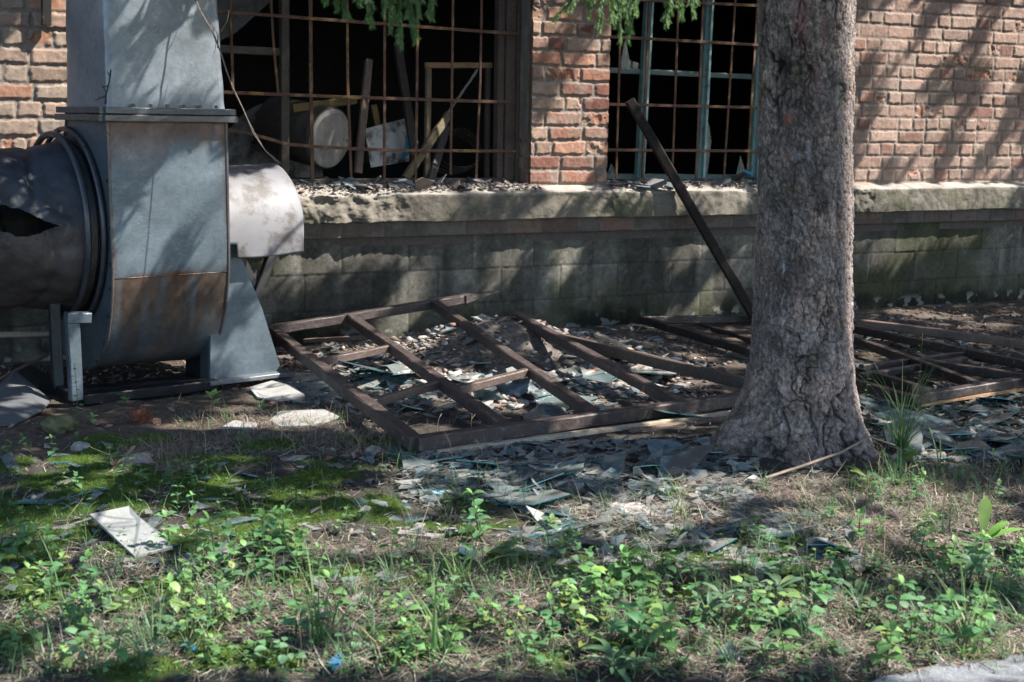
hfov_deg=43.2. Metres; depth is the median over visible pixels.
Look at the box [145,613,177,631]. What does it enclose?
leafy weed
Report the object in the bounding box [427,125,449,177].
old board
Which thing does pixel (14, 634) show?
leafy weed
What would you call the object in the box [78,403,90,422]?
leafy weed
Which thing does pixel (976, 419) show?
glass shard
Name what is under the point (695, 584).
leafy weed
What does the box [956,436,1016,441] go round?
glass shard
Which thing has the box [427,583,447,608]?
leafy weed
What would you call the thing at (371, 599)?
grass tuft
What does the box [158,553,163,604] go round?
dry stem
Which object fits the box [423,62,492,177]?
casement
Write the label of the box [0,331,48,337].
pipe
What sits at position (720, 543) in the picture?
glass shard
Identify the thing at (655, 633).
leafy weed
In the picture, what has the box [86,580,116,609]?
leafy weed
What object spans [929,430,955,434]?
glass shard
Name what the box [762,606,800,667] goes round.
leafy weed
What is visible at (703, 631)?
weed
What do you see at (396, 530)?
leafy weed
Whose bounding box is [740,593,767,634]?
leafy weed
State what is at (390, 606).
weed
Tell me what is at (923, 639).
grass tuft
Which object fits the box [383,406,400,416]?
glass shard
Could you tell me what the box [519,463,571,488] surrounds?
glass shard
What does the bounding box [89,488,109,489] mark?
glass shard
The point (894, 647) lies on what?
leafy weed
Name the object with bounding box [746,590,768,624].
leafy weed
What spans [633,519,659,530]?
glass shard
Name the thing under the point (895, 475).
grass tuft
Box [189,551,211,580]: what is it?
grass tuft
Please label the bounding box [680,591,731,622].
lance leaved weed
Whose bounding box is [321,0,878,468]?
spruce tree
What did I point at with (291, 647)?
grass tuft
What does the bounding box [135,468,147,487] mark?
leafy weed
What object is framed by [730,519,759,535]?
leafy weed
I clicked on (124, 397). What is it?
round leaved weed
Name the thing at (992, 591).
leaf rosette
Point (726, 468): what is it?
glass shard
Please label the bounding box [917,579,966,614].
grass tuft
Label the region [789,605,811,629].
weed
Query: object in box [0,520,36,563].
leafy weed
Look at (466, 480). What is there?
glass shard
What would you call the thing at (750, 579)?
leafy weed
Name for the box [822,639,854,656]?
leafy weed
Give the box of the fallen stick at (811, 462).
[765,436,895,478]
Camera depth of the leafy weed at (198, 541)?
4.06 m
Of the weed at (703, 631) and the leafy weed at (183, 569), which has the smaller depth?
the weed at (703, 631)
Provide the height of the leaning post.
1.532 m
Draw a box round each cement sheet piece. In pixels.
[90,506,172,557]
[221,420,256,429]
[249,381,304,401]
[269,409,339,427]
[396,525,464,538]
[526,506,571,534]
[598,501,654,519]
[649,505,671,519]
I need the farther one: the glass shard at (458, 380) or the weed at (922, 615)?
the glass shard at (458, 380)
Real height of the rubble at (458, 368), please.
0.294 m
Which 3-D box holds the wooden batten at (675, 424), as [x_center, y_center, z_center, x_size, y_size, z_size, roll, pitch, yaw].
[0.828,0.371,5.869,0.704,0.022,0.034,-5,11,-29]
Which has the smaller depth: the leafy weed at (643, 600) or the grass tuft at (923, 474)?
the leafy weed at (643, 600)
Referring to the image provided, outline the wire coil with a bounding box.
[423,127,482,173]
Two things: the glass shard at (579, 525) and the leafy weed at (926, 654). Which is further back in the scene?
the glass shard at (579, 525)
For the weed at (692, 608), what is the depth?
3.56 m
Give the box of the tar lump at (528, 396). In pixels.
[520,393,538,404]
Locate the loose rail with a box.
[859,319,1023,348]
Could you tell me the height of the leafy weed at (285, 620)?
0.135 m
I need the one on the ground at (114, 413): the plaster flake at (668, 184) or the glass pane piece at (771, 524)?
the glass pane piece at (771, 524)
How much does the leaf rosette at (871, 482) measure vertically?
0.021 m
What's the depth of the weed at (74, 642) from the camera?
3.19 m
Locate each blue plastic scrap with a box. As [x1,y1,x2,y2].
[180,640,195,650]
[328,653,344,670]
[401,134,409,160]
[431,488,444,494]
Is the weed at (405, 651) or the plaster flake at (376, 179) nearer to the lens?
the weed at (405, 651)
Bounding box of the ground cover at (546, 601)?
[0,393,1023,681]
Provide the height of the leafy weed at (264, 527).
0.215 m
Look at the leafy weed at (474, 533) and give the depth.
4.22 m
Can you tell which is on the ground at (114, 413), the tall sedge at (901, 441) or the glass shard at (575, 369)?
the tall sedge at (901, 441)
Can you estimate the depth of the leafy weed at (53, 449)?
5.17 m
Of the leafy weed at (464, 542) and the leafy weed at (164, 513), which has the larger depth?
the leafy weed at (164, 513)
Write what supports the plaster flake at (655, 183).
on the brick building
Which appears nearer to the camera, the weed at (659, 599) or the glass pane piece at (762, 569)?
the weed at (659, 599)
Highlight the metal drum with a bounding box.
[254,96,348,168]
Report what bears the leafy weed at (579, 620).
on the ground at (114, 413)
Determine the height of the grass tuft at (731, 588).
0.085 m
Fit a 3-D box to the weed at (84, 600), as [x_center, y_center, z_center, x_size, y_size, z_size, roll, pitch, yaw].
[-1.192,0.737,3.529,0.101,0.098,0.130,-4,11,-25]
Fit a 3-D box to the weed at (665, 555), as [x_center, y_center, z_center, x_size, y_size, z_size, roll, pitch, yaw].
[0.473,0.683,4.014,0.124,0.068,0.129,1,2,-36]
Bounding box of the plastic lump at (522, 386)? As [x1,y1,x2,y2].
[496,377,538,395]
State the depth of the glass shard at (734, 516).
4.48 m
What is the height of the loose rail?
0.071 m
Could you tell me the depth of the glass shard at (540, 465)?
5.05 m
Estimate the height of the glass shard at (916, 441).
0.123 m
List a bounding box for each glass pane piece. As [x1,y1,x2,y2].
[473,374,502,399]
[598,450,626,480]
[658,445,714,478]
[717,639,740,660]
[734,522,779,539]
[751,562,775,575]
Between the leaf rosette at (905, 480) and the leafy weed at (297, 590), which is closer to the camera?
the leafy weed at (297, 590)
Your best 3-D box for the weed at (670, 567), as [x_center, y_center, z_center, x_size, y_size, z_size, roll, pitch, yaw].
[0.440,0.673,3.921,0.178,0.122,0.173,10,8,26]
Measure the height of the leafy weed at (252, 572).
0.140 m
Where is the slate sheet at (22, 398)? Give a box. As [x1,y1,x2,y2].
[0,370,50,425]
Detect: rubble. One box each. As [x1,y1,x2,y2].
[0,304,1023,618]
[293,179,756,193]
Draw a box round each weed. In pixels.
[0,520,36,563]
[0,533,14,573]
[0,622,11,641]
[0,641,31,672]
[1,626,22,651]
[2,439,12,453]
[3,505,33,546]
[4,615,22,632]
[12,522,38,545]
[16,611,51,664]
[18,433,27,448]
[18,562,45,598]
[20,587,43,611]
[21,527,50,561]
[32,560,48,582]
[32,561,70,593]
[37,524,58,551]
[37,583,102,624]
[45,434,58,454]
[50,642,82,672]
[52,597,125,640]
[53,464,70,482]
[53,591,91,625]
[54,548,73,575]
[62,592,80,619]
[64,627,110,675]
[65,486,75,501]
[69,471,82,488]
[69,625,110,651]
[70,572,89,594]
[71,421,81,437]
[75,580,96,611]
[75,616,99,657]
[76,549,99,588]
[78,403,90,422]
[78,568,98,595]
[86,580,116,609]
[88,412,98,423]
[101,629,134,672]
[106,588,143,620]
[116,393,131,401]
[118,456,130,479]
[118,639,168,671]
[124,454,140,473]
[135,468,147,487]
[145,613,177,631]
[154,509,182,540]
[156,573,189,619]
[165,585,210,620]
[166,608,205,642]
[169,570,226,607]
[170,458,184,484]
[170,483,184,512]
[176,634,227,656]
[177,558,190,584]
[177,605,216,640]
[181,461,199,479]
[182,550,198,578]
[183,596,206,620]
[184,522,209,553]
[186,464,197,487]
[186,491,198,517]
[189,541,216,577]
[197,510,224,562]
[199,459,211,473]
[200,608,228,629]
[201,633,225,661]
[204,388,220,412]
[204,571,231,613]
[207,454,220,470]
[213,509,239,556]
[214,501,224,513]
[215,597,236,622]
[216,561,248,591]
[217,541,243,567]
[219,486,233,499]
[226,629,275,662]
[229,633,276,660]
[232,539,269,580]
[237,529,267,568]
[237,599,261,615]
[242,509,280,554]
[243,587,285,615]
[245,524,265,552]
[247,600,275,634]
[248,501,261,516]
[252,637,306,665]
[253,478,267,502]
[254,535,295,580]
[255,516,284,554]
[257,546,274,572]
[263,505,288,545]
[270,520,289,552]
[271,508,295,554]
[271,519,296,554]
[277,600,314,636]
[279,504,300,542]
[280,529,309,562]
[282,609,298,636]
[283,486,294,503]
[283,527,308,555]
[283,538,313,575]
[283,577,305,600]
[283,591,317,630]
[287,535,319,569]
[291,602,331,644]
[294,515,308,541]
[308,542,329,569]
[315,569,351,620]
[321,596,359,627]
[331,631,370,653]
[332,519,341,533]
[333,548,354,563]
[340,503,353,532]
[371,591,408,614]
[372,648,403,671]
[375,615,430,655]
[376,528,408,569]
[384,645,421,673]
[392,590,422,623]
[393,616,420,649]
[393,626,418,648]
[401,622,470,655]
[401,626,429,661]
[414,582,454,613]
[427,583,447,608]
[432,592,450,611]
[437,616,461,634]
[438,625,460,657]
[440,624,466,657]
[442,548,488,573]
[444,575,469,603]
[454,523,475,571]
[460,488,490,529]
[467,496,481,521]
[467,587,519,619]
[469,505,489,541]
[471,598,536,629]
[473,601,496,634]
[490,613,517,643]
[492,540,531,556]
[501,539,524,560]
[505,616,562,657]
[506,578,581,632]
[521,629,547,665]
[534,513,561,531]
[537,592,565,643]
[539,536,571,555]
[547,567,575,589]
[547,577,572,614]
[552,587,585,617]
[558,578,576,607]
[563,594,586,628]
[564,527,574,540]
[568,546,595,586]
[569,607,602,652]
[570,530,581,554]
[577,565,606,600]
[582,639,635,679]
[583,570,605,592]
[588,578,626,607]
[589,582,617,616]
[590,579,609,615]
[590,590,618,621]
[590,650,635,681]
[599,569,623,603]
[607,544,629,588]
[607,602,651,646]
[610,593,623,601]
[610,649,654,673]
[613,638,643,661]
[614,574,672,608]
[615,550,640,589]
[615,655,664,678]
[618,572,662,601]
[619,550,645,590]
[625,609,652,647]
[626,550,640,574]
[627,578,660,633]
[628,547,662,587]
[630,538,684,582]
[630,587,648,610]
[630,598,662,631]
[635,553,655,576]
[635,571,689,606]
[636,548,681,585]
[638,550,683,569]
[645,615,670,648]
[645,628,705,673]
[649,607,676,657]
[657,603,685,653]
[661,595,704,630]
[669,560,707,584]
[680,562,714,610]
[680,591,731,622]
[680,626,716,652]
[681,589,718,615]
[691,601,737,632]
[701,582,747,616]
[718,589,773,625]
[723,561,758,576]
[724,607,754,636]
[725,544,769,574]
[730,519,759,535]
[730,576,801,617]
[734,635,791,660]
[735,573,758,592]
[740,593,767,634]
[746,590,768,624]
[748,582,790,606]
[750,517,765,534]
[750,600,789,628]
[751,607,792,639]
[760,571,803,598]
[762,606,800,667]
[766,608,822,630]
[770,548,789,574]
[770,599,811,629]
[773,634,817,668]
[784,586,827,641]
[786,547,839,578]
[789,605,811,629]
[791,556,809,576]
[802,571,824,600]
[810,566,843,587]
[814,575,836,607]
[821,545,846,577]
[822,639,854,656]
[824,505,834,516]
[826,505,839,514]
[829,548,854,578]
[833,605,865,627]
[836,578,869,599]
[838,558,858,581]
[846,506,873,541]
[860,596,883,620]
[862,546,880,574]
[865,559,892,574]
[865,626,902,667]
[866,584,903,606]
[868,551,892,571]
[871,488,883,499]
[872,517,888,542]
[874,619,903,667]
[878,450,887,466]
[880,615,919,641]
[885,574,918,620]
[890,446,922,472]
[898,569,933,599]
[899,454,911,474]
[899,596,947,633]
[900,612,925,653]
[908,450,922,467]
[910,478,924,500]
[910,482,921,500]
[911,522,936,551]
[913,509,936,539]
[913,602,946,638]
[914,647,940,664]
[920,527,941,560]
[930,614,954,633]
[931,535,966,572]
[932,545,957,590]
[934,587,980,651]
[945,600,963,616]
[956,496,1023,547]
[956,549,992,586]
[957,549,1003,577]
[961,618,1013,637]
[963,545,980,572]
[963,581,984,606]
[967,594,993,634]
[967,606,991,649]
[968,533,985,550]
[971,594,997,625]
[975,530,991,548]
[976,535,992,552]
[984,553,1002,569]
[990,478,1005,499]
[1000,553,1016,568]
[1005,551,1023,568]
[1007,541,1023,577]
[1009,533,1023,552]
[1011,545,1023,568]
[1011,585,1023,605]
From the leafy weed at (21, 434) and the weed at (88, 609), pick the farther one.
the leafy weed at (21, 434)
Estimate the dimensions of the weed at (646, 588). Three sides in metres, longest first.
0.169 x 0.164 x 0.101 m
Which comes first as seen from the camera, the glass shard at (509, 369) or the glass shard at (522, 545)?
the glass shard at (522, 545)
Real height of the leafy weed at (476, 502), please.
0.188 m
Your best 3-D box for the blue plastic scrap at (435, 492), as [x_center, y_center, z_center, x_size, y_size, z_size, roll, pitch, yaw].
[-0.273,0.547,4.700,0.058,0.012,0.094,-4,11,-26]
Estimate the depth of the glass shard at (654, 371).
6.96 m
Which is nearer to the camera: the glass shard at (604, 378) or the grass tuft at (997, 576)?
the grass tuft at (997, 576)
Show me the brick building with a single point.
(576, 240)
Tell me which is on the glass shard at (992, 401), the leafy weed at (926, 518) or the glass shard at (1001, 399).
the glass shard at (1001, 399)
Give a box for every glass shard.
[0,453,19,473]
[9,500,61,503]
[23,498,55,501]
[49,530,72,540]
[51,461,72,462]
[53,487,102,501]
[62,500,78,508]
[67,463,84,467]
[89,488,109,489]
[147,515,161,526]
[198,497,220,500]
[210,516,259,527]
[233,470,259,476]
[270,372,350,382]
[280,453,294,459]
[281,391,343,403]
[283,455,309,460]
[289,375,355,391]
[338,360,396,373]
[353,372,396,388]
[356,368,415,383]
[360,364,389,369]
[364,386,390,388]
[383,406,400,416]
[385,445,414,455]
[386,363,413,382]
[387,376,407,379]
[393,402,425,409]
[401,454,419,459]
[402,458,439,471]
[403,503,411,508]
[405,513,429,523]
[411,396,429,399]
[418,484,450,492]
[426,456,462,460]
[431,475,481,482]
[446,377,466,382]
[447,462,476,472]
[451,373,487,379]
[452,469,484,477]
[455,459,500,466]
[458,545,483,564]
[462,466,492,472]
[484,367,515,377]
[487,499,501,504]
[489,483,549,513]
[500,470,531,485]
[500,489,570,504]
[503,442,522,448]
[508,527,532,538]
[510,543,528,548]
[516,452,561,466]
[516,486,543,491]
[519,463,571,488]
[521,441,567,446]
[522,442,557,449]
[523,404,565,420]
[525,461,562,465]
[526,541,541,551]
[528,474,559,480]
[530,518,574,538]
[534,390,597,407]
[537,463,583,477]
[539,462,551,467]
[546,509,576,516]
[546,522,586,535]
[561,382,579,388]
[567,365,580,373]
[570,329,599,334]
[572,471,594,476]
[573,453,597,462]
[575,359,612,384]
[580,366,592,373]
[580,478,632,498]
[584,371,603,376]
[593,403,609,427]
[600,331,611,334]
[611,339,633,344]
[630,369,676,375]
[633,465,662,467]
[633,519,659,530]
[634,484,669,495]
[638,453,650,465]
[648,438,683,455]
[652,336,663,340]
[653,409,712,417]
[656,493,686,501]
[658,455,701,477]
[681,449,722,452]
[683,538,737,552]
[698,528,713,538]
[716,467,740,477]
[716,522,750,535]
[724,526,736,537]
[726,498,758,511]
[726,509,750,521]
[729,513,750,521]
[734,358,748,361]
[752,510,788,522]
[772,521,797,526]
[775,523,801,536]
[779,530,811,537]
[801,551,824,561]
[816,537,861,554]
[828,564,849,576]
[854,362,870,366]
[858,394,898,411]
[872,408,955,429]
[883,417,922,460]
[906,405,931,415]
[921,456,947,458]
[922,433,989,461]
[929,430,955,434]
[931,427,973,440]
[943,441,990,450]
[947,433,973,436]
[949,405,991,412]
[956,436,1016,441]
[969,404,1008,411]
[972,417,986,426]
[975,397,1018,401]
[975,424,1003,436]
[975,437,1023,442]
[980,396,1002,402]
[985,410,1017,425]
[986,443,1023,459]
[1002,454,1023,457]
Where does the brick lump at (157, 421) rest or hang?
on the ground at (114, 413)
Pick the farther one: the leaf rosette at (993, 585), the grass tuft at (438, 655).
the leaf rosette at (993, 585)
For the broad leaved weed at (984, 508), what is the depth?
4.36 m
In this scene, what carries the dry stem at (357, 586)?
on the ground at (114, 413)
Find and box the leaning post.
[625,98,752,321]
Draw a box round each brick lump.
[129,408,152,423]
[153,418,161,424]
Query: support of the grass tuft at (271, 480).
on the ground at (114, 413)
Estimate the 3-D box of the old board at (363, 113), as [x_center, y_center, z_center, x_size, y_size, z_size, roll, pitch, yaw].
[-0.933,-1.411,8.116,0.058,0.713,0.223,4,10,19]
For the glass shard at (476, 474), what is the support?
on the ground at (114, 413)
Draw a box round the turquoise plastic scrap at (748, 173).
[743,169,752,175]
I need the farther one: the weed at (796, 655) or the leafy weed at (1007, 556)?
the leafy weed at (1007, 556)
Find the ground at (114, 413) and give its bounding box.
[0,299,1023,681]
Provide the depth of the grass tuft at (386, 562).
3.90 m
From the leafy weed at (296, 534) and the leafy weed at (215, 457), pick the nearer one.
the leafy weed at (296, 534)
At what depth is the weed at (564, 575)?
3.82 m
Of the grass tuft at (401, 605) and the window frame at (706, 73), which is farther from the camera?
the window frame at (706, 73)
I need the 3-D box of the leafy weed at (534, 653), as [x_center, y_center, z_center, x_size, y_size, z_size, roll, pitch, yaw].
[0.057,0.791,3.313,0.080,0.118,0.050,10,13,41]
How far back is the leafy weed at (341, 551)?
3.98 m
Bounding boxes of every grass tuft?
[3,591,35,610]
[4,597,80,674]
[20,520,70,557]
[32,532,90,598]
[46,608,84,634]
[51,587,114,637]
[55,519,116,561]
[64,606,136,656]
[68,563,158,606]
[72,536,122,573]
[78,635,117,667]
[95,608,175,661]
[96,542,125,579]
[116,587,186,647]
[120,587,174,645]
[121,635,179,667]
[122,617,167,671]
[129,557,185,619]
[129,626,174,660]
[142,551,205,586]
[147,573,188,613]
[154,454,177,479]
[155,605,213,628]
[157,556,227,586]
[175,615,237,651]
[178,548,205,569]
[186,561,252,632]
[188,580,243,614]
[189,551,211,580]
[210,554,257,583]
[210,591,240,620]
[221,555,292,623]
[239,558,283,590]
[254,395,273,409]
[258,465,283,488]
[258,619,332,656]
[275,544,340,587]
[309,626,367,673]
[316,580,364,627]
[316,618,361,663]
[317,530,364,586]
[324,408,352,424]
[326,555,386,597]
[326,614,360,657]
[329,411,355,438]
[329,594,398,640]
[337,623,385,656]
[343,558,397,608]
[343,591,412,639]
[346,499,375,518]
[351,588,384,609]
[359,541,411,575]
[362,584,426,616]
[377,554,424,582]
[381,435,414,461]
[392,492,445,557]
[393,558,426,575]
[400,477,439,494]
[404,552,458,586]
[409,551,481,586]
[414,571,462,622]
[421,640,449,666]
[425,543,464,576]
[444,564,505,625]
[461,570,516,609]
[475,558,519,590]
[488,606,554,661]
[499,611,565,659]
[523,612,565,652]
[525,514,597,552]
[525,536,561,574]
[536,576,611,617]
[548,593,603,637]
[569,550,626,592]
[574,575,639,632]
[577,554,645,599]
[588,593,620,634]
[595,510,633,527]
[597,585,643,639]
[606,608,668,642]
[672,504,709,531]
[676,590,735,631]
[683,573,719,596]
[690,542,733,592]
[700,618,759,669]
[710,598,732,625]
[715,578,750,599]
[737,556,763,576]
[743,518,779,560]
[754,461,782,491]
[771,535,827,584]
[775,583,838,650]
[776,555,800,573]
[798,623,827,647]
[823,618,843,642]
[831,575,881,623]
[841,586,905,627]
[869,443,910,478]
[870,565,929,602]
[880,622,944,651]
[887,456,912,486]
[894,526,929,553]
[896,580,940,614]
[897,588,944,626]
[898,453,938,488]
[900,469,915,486]
[904,552,959,587]
[905,487,963,536]
[908,578,971,614]
[912,615,991,658]
[912,620,973,655]
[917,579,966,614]
[926,465,951,487]
[936,560,996,614]
[946,451,973,479]
[950,639,978,661]
[953,441,970,455]
[956,460,1000,495]
[987,603,1022,659]
[988,554,1016,600]
[989,451,1020,476]
[989,563,1002,586]
[990,543,1023,584]
[994,592,1016,622]
[998,590,1023,630]
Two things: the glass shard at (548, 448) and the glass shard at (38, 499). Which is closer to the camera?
the glass shard at (38, 499)
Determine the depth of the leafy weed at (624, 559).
3.80 m
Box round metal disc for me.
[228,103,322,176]
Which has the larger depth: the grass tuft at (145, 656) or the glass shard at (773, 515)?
the glass shard at (773, 515)
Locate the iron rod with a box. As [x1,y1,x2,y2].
[0,352,49,380]
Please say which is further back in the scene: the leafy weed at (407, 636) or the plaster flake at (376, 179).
the plaster flake at (376, 179)
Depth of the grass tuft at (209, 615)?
3.51 m
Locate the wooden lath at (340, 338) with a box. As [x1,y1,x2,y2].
[303,335,368,342]
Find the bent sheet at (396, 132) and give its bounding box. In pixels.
[355,119,408,167]
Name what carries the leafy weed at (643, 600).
on the ground at (114, 413)
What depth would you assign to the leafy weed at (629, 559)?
3.81 m
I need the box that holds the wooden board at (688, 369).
[488,316,745,388]
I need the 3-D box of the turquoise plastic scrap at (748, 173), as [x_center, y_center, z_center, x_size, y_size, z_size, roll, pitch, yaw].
[1.677,-1.196,9.195,0.074,0.052,0.032,5,10,21]
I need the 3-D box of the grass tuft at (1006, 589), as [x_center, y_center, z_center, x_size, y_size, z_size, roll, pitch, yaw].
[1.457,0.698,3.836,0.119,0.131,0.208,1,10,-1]
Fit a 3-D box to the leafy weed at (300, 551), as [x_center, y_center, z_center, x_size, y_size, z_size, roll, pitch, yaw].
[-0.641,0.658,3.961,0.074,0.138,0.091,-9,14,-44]
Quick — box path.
[872,653,1023,681]
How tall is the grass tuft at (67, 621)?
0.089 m
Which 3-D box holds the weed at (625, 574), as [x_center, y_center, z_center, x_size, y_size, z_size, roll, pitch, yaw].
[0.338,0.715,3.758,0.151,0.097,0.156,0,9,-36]
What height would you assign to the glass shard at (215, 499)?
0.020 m
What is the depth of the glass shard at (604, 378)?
6.83 m
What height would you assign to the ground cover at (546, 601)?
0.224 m
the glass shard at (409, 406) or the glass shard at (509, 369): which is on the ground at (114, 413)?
the glass shard at (409, 406)
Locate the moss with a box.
[0,432,895,680]
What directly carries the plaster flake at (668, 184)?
on the brick building
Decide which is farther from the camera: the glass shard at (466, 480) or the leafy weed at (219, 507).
the glass shard at (466, 480)
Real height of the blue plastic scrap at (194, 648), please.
0.010 m
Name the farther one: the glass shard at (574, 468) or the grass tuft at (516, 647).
the glass shard at (574, 468)
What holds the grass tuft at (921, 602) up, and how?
on the ground at (114, 413)
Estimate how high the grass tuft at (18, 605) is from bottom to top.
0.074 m
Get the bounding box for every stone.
[40,415,75,434]
[70,441,89,450]
[124,451,154,466]
[365,445,384,454]
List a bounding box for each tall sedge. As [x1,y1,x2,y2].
[265,541,369,647]
[374,565,494,664]
[406,513,532,588]
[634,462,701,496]
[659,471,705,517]
[857,345,983,450]
[873,559,1023,671]
[912,408,968,467]
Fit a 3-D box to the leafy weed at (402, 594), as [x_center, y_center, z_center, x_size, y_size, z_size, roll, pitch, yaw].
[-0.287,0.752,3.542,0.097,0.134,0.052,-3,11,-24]
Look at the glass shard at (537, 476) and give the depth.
4.89 m
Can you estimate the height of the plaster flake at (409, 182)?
0.053 m
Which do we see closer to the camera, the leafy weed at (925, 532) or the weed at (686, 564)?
the weed at (686, 564)
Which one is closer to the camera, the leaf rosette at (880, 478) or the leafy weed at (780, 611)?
the leafy weed at (780, 611)
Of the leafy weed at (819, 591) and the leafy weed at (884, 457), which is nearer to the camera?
the leafy weed at (819, 591)
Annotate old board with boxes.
[291,98,356,112]
[354,59,372,173]
[370,104,379,125]
[393,44,418,160]
[402,111,449,177]
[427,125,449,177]
[448,69,477,112]
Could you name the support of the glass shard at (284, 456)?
on the ground at (114, 413)
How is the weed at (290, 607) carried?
on the ground at (114, 413)
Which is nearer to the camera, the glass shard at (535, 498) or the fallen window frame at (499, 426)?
the glass shard at (535, 498)
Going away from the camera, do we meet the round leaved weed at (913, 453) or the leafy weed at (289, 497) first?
the leafy weed at (289, 497)
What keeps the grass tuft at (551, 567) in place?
on the ground at (114, 413)
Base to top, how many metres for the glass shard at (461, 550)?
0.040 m
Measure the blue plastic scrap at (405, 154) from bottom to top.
0.174 m
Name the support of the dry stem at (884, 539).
on the ground at (114, 413)
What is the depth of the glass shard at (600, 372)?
6.88 m
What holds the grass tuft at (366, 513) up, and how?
on the ground at (114, 413)
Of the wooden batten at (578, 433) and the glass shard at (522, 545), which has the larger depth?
the wooden batten at (578, 433)
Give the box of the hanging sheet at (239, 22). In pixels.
[217,0,269,40]
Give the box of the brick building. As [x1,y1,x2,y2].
[0,0,1023,362]
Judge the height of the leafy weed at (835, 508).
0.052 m
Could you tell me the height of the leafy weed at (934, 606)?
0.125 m
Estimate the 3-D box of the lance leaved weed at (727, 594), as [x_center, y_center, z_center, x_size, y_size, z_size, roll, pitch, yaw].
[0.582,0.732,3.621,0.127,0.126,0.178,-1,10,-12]
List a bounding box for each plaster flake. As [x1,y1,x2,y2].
[341,177,358,189]
[352,184,372,188]
[372,175,380,183]
[388,182,399,188]
[391,181,405,183]
[398,179,414,186]
[415,177,433,189]
[434,174,446,185]
[447,179,459,188]
[471,179,484,183]
[624,182,650,188]
[644,178,666,188]
[665,182,673,187]
[719,178,730,184]
[733,166,752,180]
[745,181,756,184]
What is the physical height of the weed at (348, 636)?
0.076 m
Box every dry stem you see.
[27,575,47,624]
[63,495,84,537]
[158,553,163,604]
[231,582,235,633]
[245,550,259,583]
[287,569,314,612]
[287,605,302,651]
[295,595,312,652]
[353,564,364,616]
[356,624,384,667]
[415,610,437,664]
[673,491,680,529]
[734,531,744,573]
[836,605,867,638]
[842,485,856,519]
[860,517,894,558]
[881,511,897,559]
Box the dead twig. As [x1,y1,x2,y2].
[96,70,111,103]
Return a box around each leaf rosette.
[731,558,784,574]
[760,530,788,543]
[845,465,885,481]
[846,478,875,496]
[849,478,877,486]
[859,483,882,489]
[872,473,902,492]
[883,457,925,475]
[890,475,927,483]
[913,552,958,565]
[914,514,944,521]
[932,551,962,565]
[945,543,987,562]
[955,586,997,596]
[961,586,1017,604]
[970,589,1023,621]
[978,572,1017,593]
[980,582,1013,599]
[981,579,1020,593]
[1006,565,1023,577]
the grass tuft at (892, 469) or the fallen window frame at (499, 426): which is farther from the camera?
the fallen window frame at (499, 426)
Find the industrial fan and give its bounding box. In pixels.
[0,0,303,405]
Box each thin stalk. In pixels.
[67,363,79,430]
[865,349,872,405]
[914,333,924,382]
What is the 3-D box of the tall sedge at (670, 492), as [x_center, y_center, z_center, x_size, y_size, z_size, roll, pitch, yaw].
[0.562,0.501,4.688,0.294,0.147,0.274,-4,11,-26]
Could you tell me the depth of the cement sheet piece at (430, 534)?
4.24 m
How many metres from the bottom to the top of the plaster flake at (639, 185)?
0.037 m
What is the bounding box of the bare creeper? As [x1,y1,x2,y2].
[195,0,280,164]
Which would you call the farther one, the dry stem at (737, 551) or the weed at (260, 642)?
the dry stem at (737, 551)
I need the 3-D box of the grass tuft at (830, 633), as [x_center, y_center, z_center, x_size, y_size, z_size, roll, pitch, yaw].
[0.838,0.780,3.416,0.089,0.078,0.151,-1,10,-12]
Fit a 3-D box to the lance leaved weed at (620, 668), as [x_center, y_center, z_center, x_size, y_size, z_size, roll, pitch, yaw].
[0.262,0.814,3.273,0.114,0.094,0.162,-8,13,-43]
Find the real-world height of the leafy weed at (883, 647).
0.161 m
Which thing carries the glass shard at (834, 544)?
on the ground at (114, 413)
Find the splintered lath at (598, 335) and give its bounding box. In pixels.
[594,332,633,349]
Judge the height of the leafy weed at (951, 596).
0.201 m
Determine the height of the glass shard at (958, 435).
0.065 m
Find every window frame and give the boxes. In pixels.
[220,0,521,184]
[267,290,740,451]
[607,0,759,179]
[639,314,1023,404]
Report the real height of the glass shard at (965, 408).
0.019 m
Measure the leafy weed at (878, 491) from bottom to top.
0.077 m
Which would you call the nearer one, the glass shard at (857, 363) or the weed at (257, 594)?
the weed at (257, 594)
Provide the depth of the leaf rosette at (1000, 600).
3.80 m
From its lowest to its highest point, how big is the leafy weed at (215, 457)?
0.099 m
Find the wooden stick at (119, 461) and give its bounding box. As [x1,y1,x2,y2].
[109,446,135,471]
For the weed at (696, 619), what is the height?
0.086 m
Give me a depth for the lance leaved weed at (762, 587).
3.76 m
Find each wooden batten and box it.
[436,410,730,453]
[629,416,726,432]
[918,387,1023,406]
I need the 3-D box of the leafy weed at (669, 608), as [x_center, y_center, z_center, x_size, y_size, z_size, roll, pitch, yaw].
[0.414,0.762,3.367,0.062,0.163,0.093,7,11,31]
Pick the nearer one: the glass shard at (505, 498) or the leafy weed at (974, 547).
the leafy weed at (974, 547)
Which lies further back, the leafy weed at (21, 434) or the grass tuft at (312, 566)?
the leafy weed at (21, 434)
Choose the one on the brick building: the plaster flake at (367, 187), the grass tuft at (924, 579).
the plaster flake at (367, 187)
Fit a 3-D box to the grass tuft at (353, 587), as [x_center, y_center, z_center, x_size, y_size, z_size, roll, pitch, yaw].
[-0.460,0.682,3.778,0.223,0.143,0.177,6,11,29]
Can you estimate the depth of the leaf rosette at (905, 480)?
4.88 m
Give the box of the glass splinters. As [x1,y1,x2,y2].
[0,319,1023,605]
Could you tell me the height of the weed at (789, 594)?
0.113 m
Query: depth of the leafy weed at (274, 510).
4.15 m
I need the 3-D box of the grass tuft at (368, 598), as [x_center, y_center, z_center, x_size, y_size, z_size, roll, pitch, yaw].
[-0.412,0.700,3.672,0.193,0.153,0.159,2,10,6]
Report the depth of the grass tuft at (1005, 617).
3.65 m

